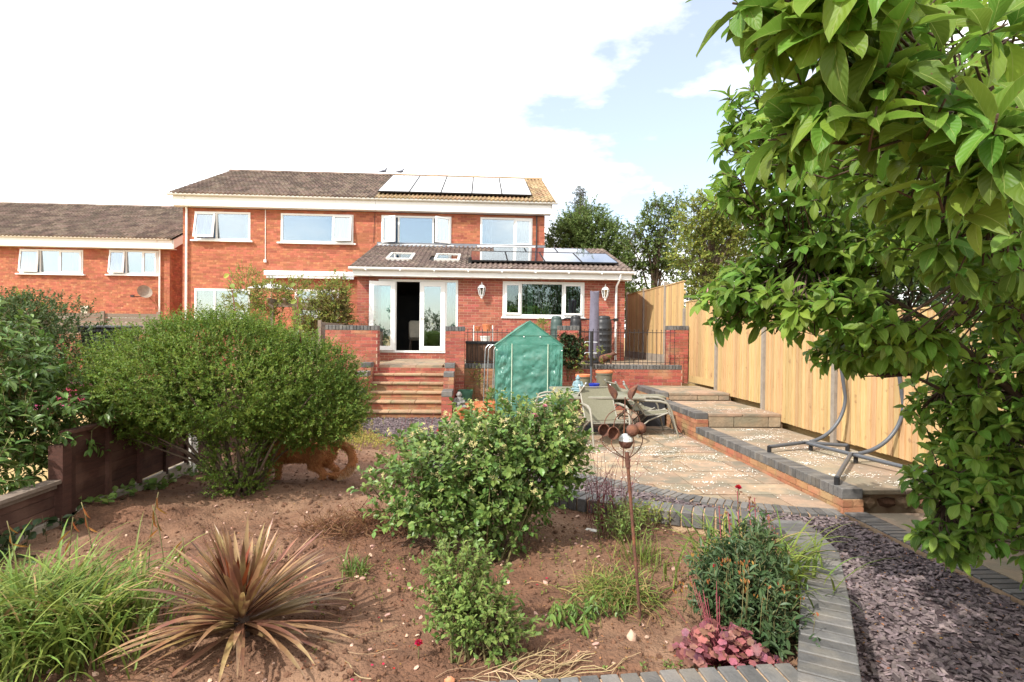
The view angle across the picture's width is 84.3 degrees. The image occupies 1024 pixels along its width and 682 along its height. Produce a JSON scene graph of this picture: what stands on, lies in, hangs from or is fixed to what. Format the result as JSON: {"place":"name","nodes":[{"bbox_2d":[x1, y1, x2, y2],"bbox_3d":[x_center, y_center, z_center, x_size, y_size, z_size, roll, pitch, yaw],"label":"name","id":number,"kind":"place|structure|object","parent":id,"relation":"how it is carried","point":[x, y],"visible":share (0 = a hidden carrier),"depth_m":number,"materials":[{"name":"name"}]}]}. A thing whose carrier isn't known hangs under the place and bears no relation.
{"place":"outdoors","nodes":[
{"label":"outdoors","id":0,"kind":"place"},
{"bbox_2d":[0,429,799,681],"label":"soil","id":1,"kind":"structure","parent":0,"point":[230,517],"depth_m":3.25,"materials":[{"name":"brown soil"}]},
{"bbox_2d":[0,504,84,565],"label":"ivy seedlings","id":2,"kind":"object","parent":1,"relation":"on","point":[5,541],"visible":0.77,"depth_m":3.61,"materials":[{"name":"green plant"}]},
{"bbox_2d":[48,443,71,524],"bbox_3d":[-3.253,1.195,4.067,0.100,0.900,0.090,1,1,-3],"label":"fence post","id":3,"kind":"object","parent":1,"relation":"on","point":[60,461],"visible":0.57,"depth_m":4.02,"materials":[{"name":"brown wood"}]},
{"bbox_2d":[0,480,61,534],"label":"fence","id":4,"kind":"object","parent":3,"relation":"attached to","point":[21,507],"visible":0.92,"depth_m":3.76,"materials":[{"name":"brown wood"}]},
{"bbox_2d":[0,411,189,549],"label":"fence","id":5,"kind":"object","parent":3,"relation":"attached to","point":[94,475],"visible":0.33,"depth_m":4.58,"materials":[{"name":"wood"}]},
{"bbox_2d":[0,492,213,681],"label":"sedge","id":6,"kind":"object","parent":1,"relation":"on","point":[67,615],"visible":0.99,"depth_m":2.45,"materials":[{"name":"green plant"}]},
{"bbox_2d":[78,466,204,504],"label":"ivy seedlings","id":7,"kind":"object","parent":1,"relation":"on","point":[152,484],"visible":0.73,"depth_m":4.98,"materials":[{"name":"green plant"}]},
{"bbox_2d":[47,299,380,498],"bbox_3d":[-2.547,0.517,4.965,2.699,1.760,1.953,1,1,-3],"label":"round shrub","id":8,"kind":"object","parent":1,"relation":"on","point":[163,351],"visible":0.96,"depth_m":4.71,"materials":[{"name":"green plant"}]},
{"bbox_2d":[92,518,364,681],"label":"cordyline","id":9,"kind":"object","parent":1,"relation":"on","point":[236,596],"visible":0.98,"depth_m":2.54,"materials":[{"name":"brown plant"}]},
{"bbox_2d":[240,426,358,480],"bbox_3d":[-2.125,1.095,5.548,1.255,0.620,0.315,1,1,-3],"label":"dog","id":10,"kind":"object","parent":1,"relation":"on","point":[318,461],"visible":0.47,"depth_m":5.48},
{"bbox_2d":[250,486,453,554],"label":"dead weeds","id":11,"kind":"object","parent":1,"relation":"on","point":[356,519],"visible":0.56,"depth_m":3.86,"materials":[{"name":"brown plant"}]},
{"bbox_2d":[333,545,373,583],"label":"weed","id":12,"kind":"object","parent":1,"relation":"on","point":[359,571],"visible":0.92,"depth_m":3.31,"materials":[{"name":"green plant"}]},
{"bbox_2d":[312,428,406,451],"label":"ground cover","id":13,"kind":"object","parent":1,"relation":"on","point":[358,439],"visible":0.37,"depth_m":8.40,"materials":[{"name":"plant"}]},
{"bbox_2d":[1,462,796,681],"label":"pebbles","id":14,"kind":"object","parent":1,"relation":"on","point":[595,644],"visible":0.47,"depth_m":3.18,"materials":[{"name":"beige stone"}]},
{"bbox_2d":[302,534,499,653],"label":"weeds","id":15,"kind":"object","parent":1,"relation":"on","point":[316,606],"visible":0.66,"depth_m":3.18,"materials":[{"name":"green plant"}]},
{"bbox_2d":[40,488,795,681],"bbox_3d":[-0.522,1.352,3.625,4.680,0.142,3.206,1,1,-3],"label":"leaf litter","id":16,"kind":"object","parent":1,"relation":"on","point":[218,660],"visible":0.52,"depth_m":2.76,"materials":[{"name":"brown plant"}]},
{"bbox_2d":[346,387,602,568],"bbox_3d":[-0.246,0.861,3.814,1.643,1.134,1.244,1,1,-3],"label":"rose bush","id":17,"kind":"object","parent":1,"relation":"on","point":[452,495],"visible":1,"depth_m":3.55,"materials":[{"name":"green plant"}]},
{"bbox_2d":[407,535,556,671],"bbox_3d":[-0.149,1.153,2.491,0.655,0.548,0.477,1,1,32],"label":"rose bush","id":18,"kind":"object","parent":1,"relation":"on","point":[471,614],"visible":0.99,"depth_m":2.45,"materials":[{"name":"green plant"}]},
{"bbox_2d":[435,639,640,681],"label":"dry straw","id":19,"kind":"object","parent":1,"relation":"on","point":[539,677],"visible":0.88,"depth_m":2.33,"materials":[{"name":"beige plant"}]},
{"bbox_2d":[512,586,624,637],"bbox_3d":[0.292,1.337,2.792,0.574,0.190,0.293,1,1,-3],"label":"wilted plant","id":20,"kind":"object","parent":1,"relation":"on","point":[585,610],"visible":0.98,"depth_m":2.79,"materials":[{"name":"green plant"}]},
{"bbox_2d":[523,552,689,633],"bbox_3d":[0.603,1.359,3.058,0.787,0.234,0.779,0,1,-37],"label":"grass tuft","id":21,"kind":"object","parent":1,"relation":"on","point":[614,587],"visible":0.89,"depth_m":3.03,"materials":[{"name":"green plant"}]},
{"bbox_2d":[578,451,650,531],"bbox_3d":[0.752,1.062,4.185,0.541,0.615,0.808,1,1,19],"label":"columbine","id":22,"kind":"object","parent":1,"relation":"on","point":[603,498],"visible":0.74,"depth_m":4.15,"materials":[{"name":"green plant"}]},
{"bbox_2d":[598,408,645,619],"bbox_3d":[0.552,0.889,2.828,0.247,1.103,0.117,1,1,-3],"label":"garden stake","id":23,"kind":"object","parent":1,"relation":"on","point":[626,440],"visible":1,"depth_m":2.82,"materials":[{"name":"metal"}]},
{"bbox_2d":[590,491,658,544],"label":"leafy perennial","id":24,"kind":"object","parent":1,"relation":"on","point":[621,522],"visible":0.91,"depth_m":3.75,"materials":[{"name":"green plant"}]},
{"bbox_2d":[594,496,674,533],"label":"leafy perennial","id":25,"kind":"object","parent":1,"relation":"on","point":[646,507],"visible":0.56,"depth_m":4.06,"materials":[{"name":"green plant"}]},
{"bbox_2d":[603,527,672,574],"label":"grass tuft","id":26,"kind":"object","parent":1,"relation":"on","point":[645,551],"visible":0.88,"depth_m":3.46,"materials":[{"name":"green plant"}]},
{"bbox_2d":[503,531,796,627],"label":"weeds","id":27,"kind":"object","parent":1,"relation":"on","point":[600,544],"visible":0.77,"depth_m":3.36,"materials":[{"name":"green plant"}]},
{"bbox_2d":[667,576,774,669],"bbox_3d":[0.912,1.228,2.418,0.444,0.364,0.360,1,1,-3],"label":"heuchera","id":28,"kind":"object","parent":1,"relation":"on","point":[735,637],"visible":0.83,"depth_m":2.39,"materials":[{"name":"pink plant"}]},
{"bbox_2d":[672,508,820,663],"bbox_3d":[1.127,1.145,2.728,0.621,0.603,0.813,1,1,26],"label":"sweet william","id":29,"kind":"object","parent":1,"relation":"on","point":[764,601],"visible":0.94,"depth_m":2.59,"materials":[{"name":"green plant"}]},
{"bbox_2d":[644,502,888,616],"bbox_3d":[1.339,1.183,3.084,1.210,0.505,1.109,0,1,-22],"label":"daylily","id":30,"kind":"object","parent":1,"relation":"on","point":[815,550],"visible":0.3,"depth_m":3.08,"materials":[{"name":"green plant"}]},
{"bbox_2d":[359,417,442,443],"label":"path","id":31,"kind":"structure","parent":0,"point":[411,420],"depth_m":10.55,"materials":[{"name":"grey gravel"}]},
{"bbox_2d":[445,326,464,397],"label":"brick pier","id":32,"kind":"structure","parent":0,"point":[455,344],"depth_m":12.73,"materials":[{"name":"red brick"}]},
{"bbox_2d":[0,338,925,493],"bbox_3d":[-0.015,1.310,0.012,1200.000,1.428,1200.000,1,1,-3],"label":"ground","id":33,"kind":"structure","parent":0,"point":[799,430],"depth_m":8.63,"materials":[{"name":"brown soil"}]},
{"bbox_2d":[0,285,125,400],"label":"hedge bush","id":34,"kind":"object","parent":33,"relation":"on","point":[47,317],"visible":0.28,"depth_m":8.50,"materials":[{"name":"green plant"}]},
{"bbox_2d":[0,297,126,494],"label":"laurel bush","id":35,"kind":"object","parent":33,"relation":"on","point":[18,408],"visible":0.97,"depth_m":4.14,"materials":[{"name":"green plant"}]},
{"bbox_2d":[0,202,182,329],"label":"neighbour house","id":36,"kind":"structure","parent":33,"relation":"on","point":[111,258],"depth_m":22.73,"materials":[{"name":"orange brick"}]},
{"bbox_2d":[15,249,85,275],"bbox_3d":[-18.365,-3.141,22.541,2.620,1.020,0.317,1,1,-3],"label":"window","id":37,"kind":"structure","parent":36,"relation":"in","point":[32,257],"depth_m":22.55,"materials":[{"name":"white plastic"}]},
{"bbox_2d":[105,250,158,275],"bbox_3d":[-15.205,-3.132,22.715,2.110,1.030,0.333,1,1,-3],"label":"window","id":38,"kind":"structure","parent":36,"relation":"in","point":[120,257],"depth_m":22.74,"materials":[{"name":"white plastic"}]},
{"bbox_2d":[27,311,160,333],"bbox_3d":[-14.988,-0.251,18.145,7.160,1.460,0.095,1,1,-3],"label":"fence","id":39,"kind":"object","parent":33,"relation":"on","point":[130,318],"visible":0.11,"depth_m":18.29,"materials":[{"name":"brown wood"}]},
{"bbox_2d":[77,325,142,378],"bbox_3d":[-6.829,0.249,9.627,0.640,1.046,0.760,1,1,-3],"label":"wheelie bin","id":40,"kind":"object","parent":33,"relation":"on","point":[105,327],"visible":0.25,"depth_m":9.30,"materials":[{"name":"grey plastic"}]},
{"bbox_2d":[218,259,323,349],"bbox_3d":[-6.399,-0.814,15.281,2.857,2.743,1.588,0,1,-20],"label":"climbing plant","id":41,"kind":"object","parent":33,"relation":"on","point":[254,299],"visible":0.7,"depth_m":15.16,"materials":[{"name":"green plant"}]},
{"bbox_2d":[166,169,394,351],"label":"semi detached house","id":42,"kind":"structure","parent":33,"relation":"on","point":[260,220],"depth_m":19.55,"materials":[{"name":"orange brick"}]},
{"bbox_2d":[190,211,252,241],"bbox_3d":[-9.940,-3.921,19.367,2.060,1.030,0.406,1,1,-3],"label":"window","id":43,"kind":"structure","parent":42,"relation":"in","point":[208,220],"depth_m":19.42,"materials":[{"name":"white plastic"}]},
{"bbox_2d":[194,288,249,319],"bbox_3d":[-9.964,-1.262,19.467,2.060,1.070,0.258,1,1,-3],"label":"window","id":44,"kind":"structure","parent":42,"relation":"in","point":[207,296],"depth_m":19.55,"materials":[{"name":"white plastic"}]},
{"bbox_2d":[264,270,354,279],"bbox_3d":[-6.939,-2.273,19.484,3.100,0.260,0.225,1,1,-3],"label":"awning","id":45,"kind":"object","parent":42,"relation":"attached to","point":[284,274],"visible":0.68,"depth_m":19.41,"materials":[{"name":"white plastic"}]},
{"bbox_2d":[277,213,355,244],"bbox_3d":[-6.752,-3.877,19.579,2.670,1.050,0.350,1,1,-3],"label":"window","id":46,"kind":"structure","parent":42,"relation":"in","point":[343,224],"depth_m":19.60,"materials":[{"name":"white plastic"}]},
{"bbox_2d":[289,268,358,336],"bbox_3d":[-4.978,-0.702,15.077,1.826,2.558,1.416,1,1,-3],"label":"climbing plant","id":47,"kind":"object","parent":33,"relation":"on","point":[341,290],"visible":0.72,"depth_m":14.89,"materials":[{"name":"green plant"}]},
{"bbox_2d":[293,289,356,338],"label":"climbing plant","id":48,"kind":"object","parent":33,"relation":"on","point":[336,296],"visible":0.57,"depth_m":14.83,"materials":[{"name":"green plant"}]},
{"bbox_2d":[325,325,379,408],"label":"brick pier","id":49,"kind":"structure","parent":33,"relation":"on","point":[362,339],"depth_m":12.61,"materials":[{"name":"red brick"}]},
{"bbox_2d":[365,367,444,417],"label":"garden steps","id":50,"kind":"structure","parent":33,"relation":"on","point":[398,390],"depth_m":12.16,"materials":[{"name":"stone"}]},
{"bbox_2d":[375,174,557,246],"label":"semi detached house","id":51,"kind":"structure","parent":33,"relation":"on","point":[409,217],"depth_m":19.89,"materials":[{"name":"orange brick"}]},
{"bbox_2d":[378,175,419,192],"bbox_3d":[-4.227,-5.991,21.449,1.084,1.574,3.496,1,1,-3],"label":"solar panel","id":52,"kind":"object","parent":51,"relation":"attached to","point":[400,183],"visible":0.89,"depth_m":21.13,"materials":[{"name":"black glass"}]},
{"bbox_2d":[381,215,453,245],"bbox_3d":[-3.342,-3.844,19.686,2.630,1.060,0.530,1,1,-3],"label":"window","id":53,"kind":"structure","parent":51,"relation":"in","point":[390,224],"depth_m":19.82,"materials":[{"name":"white plastic"}]},
{"bbox_2d":[410,176,446,193],"bbox_3d":[-3.129,-5.979,21.512,1.084,1.574,3.496,1,1,-3],"label":"solar panel","id":54,"kind":"object","parent":51,"relation":"on","point":[428,184],"visible":0.92,"depth_m":21.19,"materials":[{"name":"black glass"}]},
{"bbox_2d":[441,176,472,193],"bbox_3d":[-2.041,-5.967,21.575,1.064,1.574,3.496,1,1,-3],"label":"solar panel","id":55,"kind":"object","parent":51,"relation":"attached to","point":[457,185],"visible":0.93,"depth_m":21.24,"materials":[{"name":"black glass"}]},
{"bbox_2d":[472,177,501,194],"bbox_3d":[-0.973,-5.955,21.636,1.044,1.574,3.496,1,1,-3],"label":"solar panel","id":56,"kind":"object","parent":51,"relation":"attached to","point":[486,186],"visible":1,"depth_m":21.30,"materials":[{"name":"black glass"}]},
{"bbox_2d":[477,217,534,246],"bbox_3d":[-0.200,-3.826,20.003,2.040,1.050,0.258,1,1,-3],"label":"window","id":57,"kind":"structure","parent":51,"relation":"in","point":[522,226],"depth_m":20.06,"materials":[{"name":"white plastic"}]},
{"bbox_2d":[499,178,531,195],"bbox_3d":[0.085,-5.944,21.697,1.044,1.574,3.496,1,1,-3],"label":"solar panel","id":58,"kind":"object","parent":51,"relation":"attached to","point":[515,186],"visible":0.93,"depth_m":21.37,"materials":[{"name":"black glass"}]},
{"bbox_2d":[545,194,639,333],"bbox_3d":[3.502,-3.004,25.961,5.057,7.450,4.433,1,1,-3],"label":"tree","id":59,"kind":"object","parent":33,"relation":"on","point":[567,226],"visible":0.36,"depth_m":25.45,"materials":[{"name":"green plant"}]},
{"bbox_2d":[413,460,861,681],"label":"brick kerb","id":60,"kind":"structure","parent":33,"relation":"on","point":[833,657],"depth_m":2.50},
{"bbox_2d":[610,185,694,301],"bbox_3d":[6.188,-2.947,24.400,4.023,7.426,2.647,1,1,-3],"label":"tree","id":61,"kind":"object","parent":33,"relation":"on","point":[657,261],"visible":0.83,"depth_m":24.10,"materials":[{"name":"green plant"}]},
{"bbox_2d":[636,385,730,402],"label":"brick terrace","id":62,"kind":"structure","parent":33,"relation":"on","point":[685,393],"depth_m":11.67,"materials":[{"name":"stone"}]},
{"bbox_2d":[714,318,717,389],"bbox_3d":[4.468,0.515,12.313,0.100,2.480,0.084,1,1,-3],"label":"fence post","id":63,"kind":"object","parent":62,"relation":"on","point":[715,365],"visible":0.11,"depth_m":12.27,"materials":[{"name":"concrete"}]},
{"bbox_2d":[685,300,714,386],"bbox_3d":[4.418,0.012,13.282,0.070,1.986,1.851,1,1,-3],"label":"fence","id":64,"kind":"object","parent":63,"relation":"attached to","point":[701,354],"visible":0.65,"depth_m":13.20,"materials":[{"name":"beige wood"}]},
{"bbox_2d":[665,202,764,307],"bbox_3d":[7.702,-2.560,21.476,3.752,6.743,2.449,1,1,-3],"label":"tree","id":65,"kind":"object","parent":33,"relation":"on","point":[687,277],"visible":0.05,"depth_m":21.33,"materials":[{"name":"green plant"}]},
{"bbox_2d":[663,186,777,299],"bbox_3d":[5.696,-1.608,15.229,3.338,5.108,1.762,1,1,-3],"label":"tree","id":66,"kind":"object","parent":33,"relation":"on","point":[706,271],"visible":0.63,"depth_m":14.97,"materials":[{"name":"green plant"}]},
{"bbox_2d":[665,400,781,439],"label":"brick terrace","id":67,"kind":"structure","parent":33,"relation":"on","point":[690,417],"depth_m":9.72,"materials":[{"name":"stone"}]},
{"bbox_2d":[760,327,765,409],"bbox_3d":[4.586,0.565,10.267,0.100,2.420,0.084,1,1,-3],"label":"fence post","id":68,"kind":"object","parent":67,"relation":"on","point":[763,368],"visible":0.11,"depth_m":10.23,"materials":[{"name":"concrete"}]},
{"bbox_2d":[717,311,760,402],"bbox_3d":[4.531,0.209,11.287,0.070,1.859,1.950,1,1,-3],"label":"fence","id":69,"kind":"object","parent":68,"relation":"attached to","point":[739,366],"visible":0.54,"depth_m":11.15,"materials":[{"name":"beige wood"}]},
{"bbox_2d":[830,364,839,442],"bbox_3d":[4.704,0.636,8.211,0.100,2.320,0.084,1,1,-3],"label":"fence post","id":70,"kind":"object","parent":33,"relation":"on","point":[833,403],"visible":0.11,"depth_m":8.18,"materials":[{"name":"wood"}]},
{"bbox_2d":[765,310,830,435],"bbox_3d":[4.647,0.424,9.237,0.070,1.930,1.960,1,1,-3],"label":"fence","id":71,"kind":"object","parent":70,"relation":"attached to","point":[797,393],"visible":0.54,"depth_m":9.21,"materials":[{"name":"beige wood"}]},
{"bbox_2d":[696,427,974,514],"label":"brick terrace","id":72,"kind":"structure","parent":33,"relation":"on","point":[850,493],"depth_m":6.69,"materials":[{"name":"stone"}]},
{"bbox_2d":[767,368,926,484],"bbox_3d":[4.040,0.700,6.809,1.521,1.565,1.932,1,1,-3],"label":"swing frame","id":73,"kind":"object","parent":72,"relation":"on","point":[856,455],"visible":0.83,"depth_m":6.95,"materials":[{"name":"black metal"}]},
{"bbox_2d":[837,205,998,314],"bbox_3d":[6.209,-0.567,6.606,2.694,4.401,7.962,1,1,-3],"label":"tree","id":74,"kind":"object","parent":33,"relation":"on","point":[924,297],"visible":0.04,"depth_m":8.14,"materials":[{"name":"green plant"}]},
{"bbox_3d":[4.820,0.707,6.175,0.100,2.220,0.084,1,1,-3],"label":"fence post","id":75,"kind":"object","parent":33,"relation":"on","visible":0},
{"bbox_2d":[836,305,948,465],"bbox_3d":[4.764,0.520,7.191,0.070,1.840,1.940,1,1,-3],"label":"fence","id":76,"kind":"object","parent":75,"relation":"attached to","point":[870,418],"visible":0.39,"depth_m":7.28,"materials":[{"name":"beige wood"}]},
{"bbox_2d":[0,0,1022,337],"label":"sky","id":77,"kind":"structure","parent":0,"point":[110,102],"materials":[{"name":"white"}]},
{"bbox_2d":[342,357,687,419],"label":"patio","id":78,"kind":"structure","parent":0,"point":[436,363],"depth_m":14.51,"materials":[{"name":"stone"}]},
{"bbox_2d":[465,341,497,364],"bbox_3d":[-0.445,0.286,13.651,1.350,0.560,0.540,1,1,-3],"label":"railing","id":79,"kind":"object","parent":78,"relation":"on","point":[483,357],"visible":0.37,"depth_m":13.38,"materials":[{"name":"black metal"}]},
{"bbox_2d":[348,242,636,360],"bbox_3d":[-0.621,-1.371,17.968,8.120,4.030,4.104,1,1,-3],"label":"house extension","id":80,"kind":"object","parent":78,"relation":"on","point":[433,286],"visible":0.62,"depth_m":16.40,"materials":[{"name":"red brick"}]},
{"bbox_2d":[470,251,506,261],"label":"solar panel","id":81,"kind":"object","parent":80,"relation":"attached to","point":[489,256],"visible":0.97,"depth_m":17.21,"materials":[{"name":"black glass"}]},
{"bbox_2d":[505,251,544,262],"bbox_3d":[0.375,-2.596,17.439,1.084,0.554,1.677,1,1,-3],"label":"solar panel","id":82,"kind":"object","parent":80,"relation":"attached to","point":[533,257],"visible":0.94,"depth_m":17.25,"materials":[{"name":"black glass"}]},
{"bbox_2d":[501,281,584,318],"bbox_3d":[0.914,-1.189,16.604,2.470,1.075,0.390,1,1,-3],"label":"window","id":83,"kind":"structure","parent":80,"relation":"in","point":[546,306],"depth_m":16.49,"materials":[{"name":"white plastic"}]},
{"bbox_2d":[539,252,581,262],"bbox_3d":[1.473,-2.584,17.503,1.084,0.554,1.677,1,1,-3],"label":"solar panel","id":84,"kind":"object","parent":80,"relation":"attached to","point":[551,257],"visible":0.85,"depth_m":17.34,"materials":[{"name":"black glass"}]},
{"bbox_2d":[573,253,617,263],"bbox_3d":[2.571,-2.572,17.566,1.084,0.554,1.677,1,1,-3],"label":"solar panel","id":85,"kind":"object","parent":80,"relation":"attached to","point":[594,258],"visible":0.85,"depth_m":17.39,"materials":[{"name":"black glass"}]},
{"bbox_2d":[585,291,600,363],"bbox_3d":[2.129,-0.360,14.744,0.480,1.890,0.480,1,1,-3],"label":"parasol","id":86,"kind":"object","parent":78,"relation":"on","point":[594,312],"visible":0.64,"depth_m":14.64,"materials":[{"name":"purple fabric"}]},
{"bbox_2d":[595,315,611,361],"bbox_3d":[2.559,-0.071,15.923,0.501,1.300,0.501,1,1,42],"label":"water butt","id":87,"kind":"object","parent":78,"relation":"on","point":[605,323],"visible":0.48,"depth_m":15.70,"materials":[{"name":"black plastic"}]},
{"bbox_2d":[626,290,642,358],"bbox_3d":[4.103,-0.474,18.838,0.070,2.286,1.950,1,1,-3],"label":"fence","id":88,"kind":"object","parent":78,"relation":"on","point":[634,312],"visible":0.91,"depth_m":18.81,"materials":[{"name":"wood"}]},
{"bbox_2d":[643,285,663,361],"bbox_3d":[4.221,-0.443,16.792,0.070,2.266,1.950,1,1,-3],"label":"fence","id":89,"kind":"object","parent":78,"relation":"on","point":[653,310],"visible":0.92,"depth_m":16.74,"materials":[{"name":"wood"}]},
{"bbox_2d":[665,281,685,325],"bbox_3d":[4.322,-0.416,15.030,0.070,2.246,1.380,1,1,-3],"label":"fence","id":90,"kind":"object","parent":78,"relation":"on","point":[675,292],"visible":0.58,"depth_m":14.97,"materials":[{"name":"wood"}]},
{"bbox_2d":[665,326,688,382],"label":"brick pier","id":91,"kind":"structure","parent":78,"relation":"on","point":[681,344],"depth_m":13.89,"materials":[{"name":"red brick"}]},
{"bbox_2d":[441,410,839,511],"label":"patio","id":92,"kind":"structure","parent":0,"point":[767,489],"depth_m":7.34,"materials":[{"name":"stone"}]},
{"bbox_2d":[441,362,454,419],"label":"step side wall","id":93,"kind":"structure","parent":92,"relation":"on","point":[448,391],"depth_m":11.96,"materials":[{"name":"brick"}]},
{"bbox_2d":[464,363,494,400],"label":"retaining wall","id":94,"kind":"structure","parent":92,"relation":"on","point":[480,386],"depth_m":13.09,"materials":[{"name":"brick"}]},
{"bbox_2d":[494,321,563,417],"bbox_3d":[0.338,0.588,12.095,1.460,2.044,0.785,1,1,-3],"label":"greenhouse","id":95,"kind":"object","parent":92,"relation":"on","point":[529,358],"visible":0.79,"depth_m":11.74,"materials":[{"name":"green plastic"}]},
{"bbox_2d":[557,326,578,410],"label":"brick pier","id":96,"kind":"structure","parent":92,"relation":"on","point":[568,330],"depth_m":13.05,"materials":[{"name":"red brick"}]},
{"bbox_2d":[554,331,586,380],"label":"ivy","id":97,"kind":"object","parent":96,"relation":"attached to","point":[572,352],"visible":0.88,"depth_m":12.98,"materials":[{"name":"green plant"}]},
{"bbox_2d":[549,386,645,437],"bbox_3d":[1.490,1.283,10.396,1.415,0.728,1.866,1,1,-3],"label":"garden table","id":98,"kind":"object","parent":92,"relation":"on","point":[622,395],"visible":0.23,"depth_m":9.65,"materials":[{"name":"beige paint"}]},
{"bbox_2d":[578,384,632,448],"bbox_3d":[1.476,1.198,9.135,0.669,0.925,0.976,1,1,-9],"label":"garden chair","id":99,"kind":"object","parent":92,"relation":"on","point":[597,409],"visible":0.75,"depth_m":9.35,"materials":[{"name":"beige fabric"}]},
{"bbox_2d":[377,434,844,518],"bbox_3d":[-0.165,1.716,7.907,8.315,0.155,0.812,1,1,38],"label":"patio edging","id":100,"kind":"object","parent":92,"relation":"on","point":[792,510],"visible":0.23,"depth_m":5.91,"materials":[{"name":"grey brick"}]},
{"bbox_2d":[578,364,681,409],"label":"retaining wall","id":101,"kind":"structure","parent":92,"relation":"on","point":[631,375],"depth_m":13.30,"materials":[{"name":"brick"}]},
{"bbox_2d":[579,329,674,364],"bbox_3d":[2.728,0.141,13.381,2.390,0.838,0.026,1,1,-3],"label":"railing","id":102,"kind":"object","parent":101,"relation":"on","point":[629,362],"visible":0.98,"depth_m":13.38,"materials":[{"name":"black metal"}]},
{"bbox_2d":[622,381,679,437],"bbox_3d":[2.460,1.200,10.088,0.976,0.925,0.669,1,1,11],"label":"garden chair","id":103,"kind":"object","parent":92,"relation":"on","point":[661,412],"visible":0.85,"depth_m":9.88,"materials":[{"name":"beige paint"}]},
{"bbox_2d":[638,394,665,425],"bbox_3d":[2.749,1.356,11.140,0.440,0.580,0.440,1,1,-3],"label":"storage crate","id":104,"kind":"object","parent":92,"relation":"on","point":[655,422],"visible":0.43,"depth_m":10.94,"materials":[{"name":"grey plastic"}]},
{"bbox_2d":[528,474,1023,681],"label":"path","id":105,"kind":"structure","parent":0,"point":[869,678],"depth_m":3.58,"materials":[{"name":"grey gravel"}]},
{"bbox_2d":[683,0,1023,591],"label":"magnolia","id":106,"kind":"object","parent":105,"relation":"on","point":[892,101],"visible":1,"depth_m":2.30,"materials":[{"name":"green plant"}]},
{"bbox_2d":[844,512,1023,605],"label":"path edging","id":107,"kind":"object","parent":105,"relation":"on","point":[995,582],"visible":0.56,"depth_m":4.28,"materials":[{"name":"grey brick"}]},
{"bbox_2d":[869,513,1023,584],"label":"pavement","id":108,"kind":"structure","parent":0,"point":[1011,570],"depth_m":4.58,"materials":[{"name":"beige stone"}]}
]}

